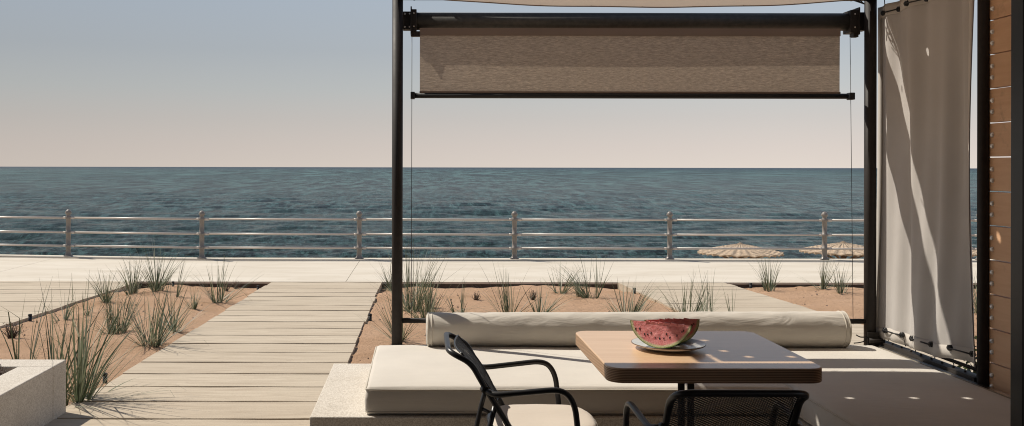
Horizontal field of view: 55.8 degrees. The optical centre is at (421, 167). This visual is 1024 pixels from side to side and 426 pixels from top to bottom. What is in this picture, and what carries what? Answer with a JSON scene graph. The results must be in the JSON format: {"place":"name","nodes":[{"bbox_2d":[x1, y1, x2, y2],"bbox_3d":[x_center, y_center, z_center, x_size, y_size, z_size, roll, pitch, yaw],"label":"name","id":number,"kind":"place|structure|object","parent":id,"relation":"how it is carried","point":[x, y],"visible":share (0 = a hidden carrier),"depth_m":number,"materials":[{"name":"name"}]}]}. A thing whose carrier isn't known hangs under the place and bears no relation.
{"place":"outdoors","nodes":[
{"label":"outdoors","id":0,"kind":"place"},
{"bbox_2d":[0,285,990,404],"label":"sand","id":1,"kind":"structure","parent":0,"point":[850,304],"depth_m":11.29,"materials":[{"name":"brown sand"}]},
{"bbox_2d":[1,322,23,338],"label":"dry weed","id":2,"kind":"object","parent":1,"relation":"on","point":[9,332],"visible":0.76,"depth_m":9.08,"materials":[{"name":"green plant"}]},
{"bbox_2d":[0,276,53,359],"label":"grass clump","id":3,"kind":"object","parent":1,"relation":"on","point":[15,354],"visible":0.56,"depth_m":7.33,"materials":[{"name":"green plant"}]},
{"bbox_2d":[0,359,65,425],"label":"planter","id":4,"kind":"object","parent":1,"relation":"on","point":[32,392],"visible":1,"depth_m":5.64,"materials":[{"name":"concrete"}]},
{"bbox_2d":[37,289,79,321],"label":"grass clump","id":5,"kind":"object","parent":1,"relation":"on","point":[65,316],"visible":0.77,"depth_m":10.35,"materials":[{"name":"green plant"}]},
{"bbox_2d":[0,281,138,327],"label":"walkway","id":6,"kind":"structure","parent":1,"relation":"on","point":[14,295],"depth_m":12.69,"materials":[{"name":"brown wood"}]},
{"bbox_2d":[9,279,150,395],"bbox_3d":[-2.373,1.366,6.617,1.106,1.174,1.395,0,0,36],"label":"grass clump","id":7,"kind":"object","parent":1,"relation":"on","point":[50,345],"visible":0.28,"depth_m":6.66,"materials":[{"name":"green plant"}]},
{"bbox_2d":[82,296,93,315],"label":"grass clump","id":8,"kind":"object","parent":1,"relation":"on","point":[83,307],"visible":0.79,"depth_m":10.64,"materials":[{"name":"green plant"}]},
{"bbox_2d":[7,270,186,409],"bbox_3d":[-2.289,1.200,6.265,1.446,1.092,1.492,0,0,0],"label":"grass clump","id":9,"kind":"object","parent":1,"relation":"on","point":[80,388],"visible":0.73,"depth_m":6.34,"materials":[{"name":"green plant"}]},
{"bbox_2d":[103,373,107,382],"bbox_3d":[-2.348,1.593,7.126,0.038,0.132,0.038,0,0,0],"label":"path light","id":10,"kind":"object","parent":1,"relation":"on","point":[104,376],"visible":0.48,"depth_m":7.11,"materials":[{"name":"black plastic"}]},
{"bbox_2d":[69,277,147,334],"bbox_3d":[-3.102,1.383,9.508,0.781,0.636,0.887,0,0,0],"label":"grass clump","id":11,"kind":"object","parent":1,"relation":"on","point":[123,327],"visible":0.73,"depth_m":9.40,"materials":[{"name":"green plant"}]},
{"bbox_2d":[87,270,134,302],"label":"grass clump","id":12,"kind":"object","parent":1,"relation":"on","point":[103,297],"visible":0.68,"depth_m":11.94,"materials":[{"name":"green plant"}]},
{"bbox_2d":[107,255,153,294],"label":"grass clump","id":13,"kind":"object","parent":1,"relation":"on","point":[135,288],"visible":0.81,"depth_m":12.94,"materials":[{"name":"green plant"}]},
{"bbox_2d":[110,245,182,293],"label":"grass clump","id":14,"kind":"object","parent":1,"relation":"on","point":[156,286],"visible":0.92,"depth_m":13.10,"materials":[{"name":"green plant"}]},
{"bbox_2d":[110,275,208,348],"bbox_3d":[-2.326,1.358,8.708,1.082,0.839,1.114,0,0,-23],"label":"grass clump","id":15,"kind":"object","parent":1,"relation":"on","point":[155,341],"visible":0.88,"depth_m":8.67,"materials":[{"name":"green plant"}]},
{"bbox_2d":[127,280,207,333],"bbox_3d":[-2.464,1.474,9.624,0.988,0.697,0.759,0,0,32],"label":"grass clump","id":16,"kind":"object","parent":1,"relation":"on","point":[176,325],"visible":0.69,"depth_m":9.60,"materials":[{"name":"green plant"}]},
{"bbox_2d":[172,260,191,296],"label":"grass clump","id":17,"kind":"object","parent":1,"relation":"on","point":[178,292],"visible":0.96,"depth_m":12.40,"materials":[{"name":"green plant"}]},
{"bbox_2d":[181,285,201,309],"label":"grass clump","id":18,"kind":"object","parent":1,"relation":"on","point":[194,307],"visible":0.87,"depth_m":11.28,"materials":[{"name":"green plant"}]},
{"bbox_2d":[44,282,381,425],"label":"walkway","id":19,"kind":"structure","parent":1,"relation":"on","point":[270,353],"depth_m":7.62,"materials":[{"name":"brown wood"}]},
{"bbox_2d":[186,254,262,302],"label":"grass clump","id":20,"kind":"object","parent":1,"relation":"on","point":[220,297],"visible":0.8,"depth_m":11.96,"materials":[{"name":"green plant"}]},
{"bbox_2d":[230,282,241,288],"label":"dry weed","id":21,"kind":"object","parent":1,"relation":"on","point":[236,285],"visible":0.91,"depth_m":14.45,"materials":[{"name":"plant"}]},
{"bbox_2d":[370,263,405,290],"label":"grass clump","id":22,"kind":"object","parent":1,"relation":"on","point":[389,285],"visible":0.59,"depth_m":14.35,"materials":[{"name":"green plant"}]},
{"bbox_2d":[358,282,428,341],"bbox_3d":[-0.283,1.415,8.874,0.758,0.686,0.814,0,0,0],"label":"grass clump","id":23,"kind":"object","parent":1,"relation":"on","point":[403,333],"visible":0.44,"depth_m":8.88,"materials":[{"name":"green plant"}]},
{"bbox_2d":[365,237,459,312],"bbox_3d":[-0.109,1.333,11.268,1.436,1.191,1.010,0,0,37],"label":"grass clump","id":24,"kind":"object","parent":1,"relation":"on","point":[408,278],"visible":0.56,"depth_m":11.06,"materials":[{"name":"green plant"}]},
{"bbox_2d":[423,294,442,307],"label":"dry weed","id":25,"kind":"object","parent":1,"relation":"on","point":[432,300],"visible":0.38,"depth_m":11.27,"materials":[{"name":"plant"}]},
{"bbox_2d":[373,251,497,317],"bbox_3d":[0.158,1.381,10.183,1.441,0.948,0.884,0,0,0],"label":"grass clump","id":26,"kind":"object","parent":1,"relation":"on","point":[427,295],"visible":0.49,"depth_m":10.31,"materials":[{"name":"green plant"}]},
{"bbox_2d":[437,277,471,312],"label":"grass clump","id":27,"kind":"object","parent":1,"relation":"on","point":[462,303],"visible":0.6,"depth_m":10.71,"materials":[{"name":"green plant"}]},
{"bbox_2d":[470,292,480,299],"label":"dry weed","id":28,"kind":"object","parent":1,"relation":"on","point":[476,295],"visible":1,"depth_m":12.01,"materials":[{"name":"brown plant"}]},
{"bbox_2d":[15,288,976,367],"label":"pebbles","id":29,"kind":"object","parent":1,"relation":"on","point":[379,319],"visible":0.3,"depth_m":11.29,"materials":[{"name":"grey stone"}]},
{"bbox_2d":[464,264,543,311],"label":"grass clump","id":30,"kind":"object","parent":1,"relation":"on","point":[506,307],"visible":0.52,"depth_m":10.47,"materials":[{"name":"green plant"}]},
{"bbox_2d":[528,289,536,299],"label":"dry weed","id":31,"kind":"object","parent":1,"relation":"on","point":[533,294],"visible":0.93,"depth_m":12.35,"materials":[{"name":"plant"}]},
{"bbox_2d":[522,286,577,311],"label":"grass clump","id":32,"kind":"object","parent":1,"relation":"on","point":[539,306],"visible":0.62,"depth_m":10.82,"materials":[{"name":"green plant"}]},
{"bbox_2d":[139,283,976,288],"bbox_3d":[9.996,2.034,18.862,100.000,0.469,8.416,0,0,0],"label":"promenade base","id":33,"kind":"object","parent":1,"relation":"on","point":[446,286],"visible":0.1,"depth_m":14.65,"materials":[{"name":"brown wood"}]},
{"bbox_2d":[0,257,1010,284],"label":"promenade","id":34,"kind":"structure","parent":33,"relation":"on","point":[245,271],"depth_m":16.17,"materials":[{"name":"concrete"}]},
{"bbox_2d":[542,265,587,296],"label":"grass clump","id":35,"kind":"object","parent":1,"relation":"on","point":[554,290],"visible":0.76,"depth_m":13.15,"materials":[{"name":"green plant"}]},
{"bbox_2d":[567,267,588,296],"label":"grass clump","id":36,"kind":"object","parent":1,"relation":"on","point":[577,293],"visible":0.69,"depth_m":12.76,"materials":[{"name":"green plant"}]},
{"bbox_2d":[554,253,611,298],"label":"grass clump","id":37,"kind":"object","parent":1,"relation":"on","point":[584,294],"visible":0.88,"depth_m":12.56,"materials":[{"name":"green plant"}]},
{"bbox_2d":[601,279,670,311],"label":"grass clump","id":38,"kind":"object","parent":1,"relation":"on","point":[624,308],"visible":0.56,"depth_m":10.38,"materials":[{"name":"green plant"}]},
{"bbox_2d":[649,270,739,311],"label":"grass clump","id":39,"kind":"object","parent":1,"relation":"on","point":[699,309],"visible":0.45,"depth_m":10.30,"materials":[{"name":"green plant"}]},
{"bbox_2d":[391,0,1009,398],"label":"pergola","id":40,"kind":"object","parent":1,"relation":"on","point":[980,378],"visible":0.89,"depth_m":5.74,"materials":[{"name":"brown metal"}]},
{"bbox_2d":[403,6,863,323],"bbox_3d":[1.294,-0.008,5.848,2.813,1.920,0.135,0,0,0],"label":"roller blind","id":41,"kind":"object","parent":40,"relation":"attached to","point":[653,55],"visible":0.99,"depth_m":5.80,"materials":[{"name":"woven screen fabric"},{"name":"dark bronze metal"},{"name":"black plastic"}]},
{"bbox_2d":[445,0,851,7],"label":"fabric roof","id":42,"kind":"structure","parent":40,"relation":"attached to","point":[649,3],"depth_m":5.57,"materials":[{"name":"fabric"}]},
{"bbox_2d":[876,0,976,372],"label":"canvas curtain","id":43,"kind":"object","parent":40,"relation":"hanging from","point":[924,287],"visible":0.98,"depth_m":5.23,"materials":[{"name":"beige fabric"}]},
{"bbox_2d":[685,270,721,311],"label":"grass clump","id":44,"kind":"object","parent":1,"relation":"on","point":[711,296],"visible":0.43,"depth_m":10.93,"materials":[{"name":"green plant"}]},
{"bbox_2d":[723,289,736,310],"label":"grass clump","id":45,"kind":"object","parent":1,"relation":"on","point":[728,302],"visible":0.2,"depth_m":11.01,"materials":[{"name":"green plant"}]},
{"bbox_2d":[755,250,785,291],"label":"grass clump","id":46,"kind":"object","parent":1,"relation":"on","point":[768,286],"visible":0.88,"depth_m":14.20,"materials":[{"name":"green plant"}]},
{"bbox_2d":[618,282,976,371],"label":"walkway","id":47,"kind":"structure","parent":1,"relation":"on","point":[750,301],"depth_m":12.37,"materials":[{"name":"brown wood"}]},
{"bbox_2d":[792,252,854,289],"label":"grass clump","id":48,"kind":"object","parent":1,"relation":"on","point":[822,285],"visible":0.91,"depth_m":14.06,"materials":[{"name":"green plant"}]},
{"bbox_2d":[825,262,862,293],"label":"grass clump","id":49,"kind":"object","parent":1,"relation":"on","point":[842,283],"visible":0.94,"depth_m":13.12,"materials":[{"name":"green plant"}]},
{"bbox_2d":[957,336,976,373],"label":"leafy shrub","id":50,"kind":"object","parent":1,"relation":"on","point":[967,362],"visible":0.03,"depth_m":5.53,"materials":[{"name":"green plant"}]},
{"bbox_2d":[973,259,976,313],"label":"grass clump","id":51,"kind":"object","parent":1,"relation":"on","point":[975,303],"visible":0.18,"depth_m":10.91,"materials":[{"name":"green plant"}]},
{"bbox_2d":[0,167,1010,258],"bbox_3d":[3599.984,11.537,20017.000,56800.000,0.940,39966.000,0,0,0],"label":"sea","id":52,"kind":"structure","parent":0,"point":[499,193],"depth_m":115.84,"materials":[{"name":"liquid"}]},
{"bbox_2d":[0,0,1010,167],"label":"sky","id":53,"kind":"structure","parent":0,"point":[84,83],"materials":[{"name":"blue"}]},
{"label":"terrace floor","id":54,"kind":"structure","parent":0,"visible":0},
{"bbox_2d":[444,332,579,425],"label":"dining chair","id":55,"kind":"object","parent":54,"relation":"on","point":[478,368],"visible":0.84,"depth_m":3.75,"materials":[{"name":"black metal"}]},
{"bbox_2d":[493,404,597,425],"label":"chair cushion","id":56,"kind":"object","parent":55,"relation":"on","point":[538,415],"visible":0.81,"depth_m":3.92,"materials":[{"name":"beige fabric"}]},
{"bbox_2d":[310,364,811,425],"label":"concrete bench","id":57,"kind":"object","parent":54,"relation":"on","point":[341,400],"visible":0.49,"depth_m":4.59,"materials":[{"name":"beige concrete"}]},
{"bbox_2d":[365,345,792,414],"bbox_3d":[0.757,1.117,5.150,2.060,0.147,1.118,0,0,0],"label":"seat mattress","id":58,"kind":"object","parent":57,"relation":"on","point":[413,379],"visible":0.58,"depth_m":4.64,"materials":[{"name":"beige fabric"}]},
{"bbox_2d":[426,311,851,347],"bbox_3d":[1.259,0.949,5.640,2.466,0.216,0.216,0,0,0],"label":"bolster","id":59,"kind":"object","parent":58,"relation":"on","point":[782,329],"visible":0.83,"depth_m":5.56,"materials":[{"name":"beige fabric"}]},
{"bbox_2d":[784,345,1009,425],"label":"seat mattress","id":60,"kind":"object","parent":57,"relation":"on","point":[864,385],"visible":0.62,"depth_m":4.43,"materials":[{"name":"beige fabric"}]},
{"bbox_2d":[576,331,821,425],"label":"table","id":61,"kind":"object","parent":54,"relation":"on","point":[719,357],"visible":1,"depth_m":3.74,"materials":[{"name":"brown wood"}]},
{"bbox_2d":[631,338,705,351],"bbox_3d":[1.023,0.738,3.975,0.301,0.024,0.301,0,0,0],"label":"plate","id":62,"kind":"object","parent":61,"relation":"on","point":[691,344],"visible":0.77,"depth_m":3.96,"materials":[{"name":"ceramic"}]},
{"bbox_2d":[630,320,691,347],"bbox_3d":[0.987,0.687,3.957,0.252,0.108,0.101,2,10,24],"label":"watermelon slice","id":63,"kind":"object","parent":62,"relation":"on","point":[660,334],"visible":1,"depth_m":3.93,"materials":[{"name":"red food"}]},
{"bbox_2d":[644,318,699,342],"bbox_3d":[1.056,0.688,4.042,0.252,0.107,0.084,1,-2,-12],"label":"watermelon slice","id":64,"kind":"object","parent":62,"relation":"on","point":[694,323],"visible":0.45,"depth_m":4.04,"materials":[{"name":"food"}]},
{"bbox_2d":[623,389,808,425],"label":"dining chair","id":65,"kind":"object","parent":54,"relation":"on","point":[792,412],"visible":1,"depth_m":3.13,"materials":[{"name":"black metal"}]},
{"bbox_2d":[1010,0,1023,425],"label":"building","id":66,"kind":"structure","parent":54,"relation":"on","point":[1017,226],"depth_m":2.96,"materials":[{"name":"paint"}]},
{"bbox_2d":[989,0,1010,394],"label":"timber wall","id":67,"kind":"structure","parent":66,"relation":"attached to","point":[1000,240],"depth_m":4.62,"materials":[{"name":"brown wood"}]},
{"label":"beach","id":68,"kind":"structure","parent":0,"visible":0},
{"bbox_2d":[697,242,783,258],"bbox_3d":[10.293,3.636,31.000,2.662,2.425,2.662,0,0,-11],"label":"beach umbrella","id":69,"kind":"object","parent":68,"relation":"on","point":[743,254],"visible":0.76,"depth_m":30.25,"materials":[{"name":"beige fabric"}]},
{"bbox_2d":[799,241,863,258],"bbox_3d":[13.614,3.592,31.000,2.662,2.425,2.662,0,0,38],"label":"beach umbrella","id":70,"kind":"object","parent":68,"relation":"on","point":[843,253],"visible":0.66,"depth_m":30.49,"materials":[{"name":"beige fabric"}]},
{"bbox_2d":[972,250,976,256],"bbox_3d":[17.143,3.639,31.400,2.662,2.425,2.662,0,0,-29],"label":"beach umbrella","id":71,"kind":"object","parent":68,"relation":"on","point":[974,252],"visible":0.02,"depth_m":30.29,"materials":[{"name":"beige fabric"}]},
{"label":"sea wall","id":72,"kind":"object","parent":68,"relation":"on","visible":0},
{"bbox_2d":[0,254,1004,261],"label":"kerb","id":73,"kind":"structure","parent":72,"relation":"on","point":[432,259],"depth_m":18.07,"materials":[{"name":"concrete"}]},
{"bbox_2d":[0,209,976,259],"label":"promenade railing","id":74,"kind":"object","parent":73,"relation":"on","point":[514,234],"visible":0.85,"depth_m":18.10,"materials":[{"name":"grey metal"}]}
]}

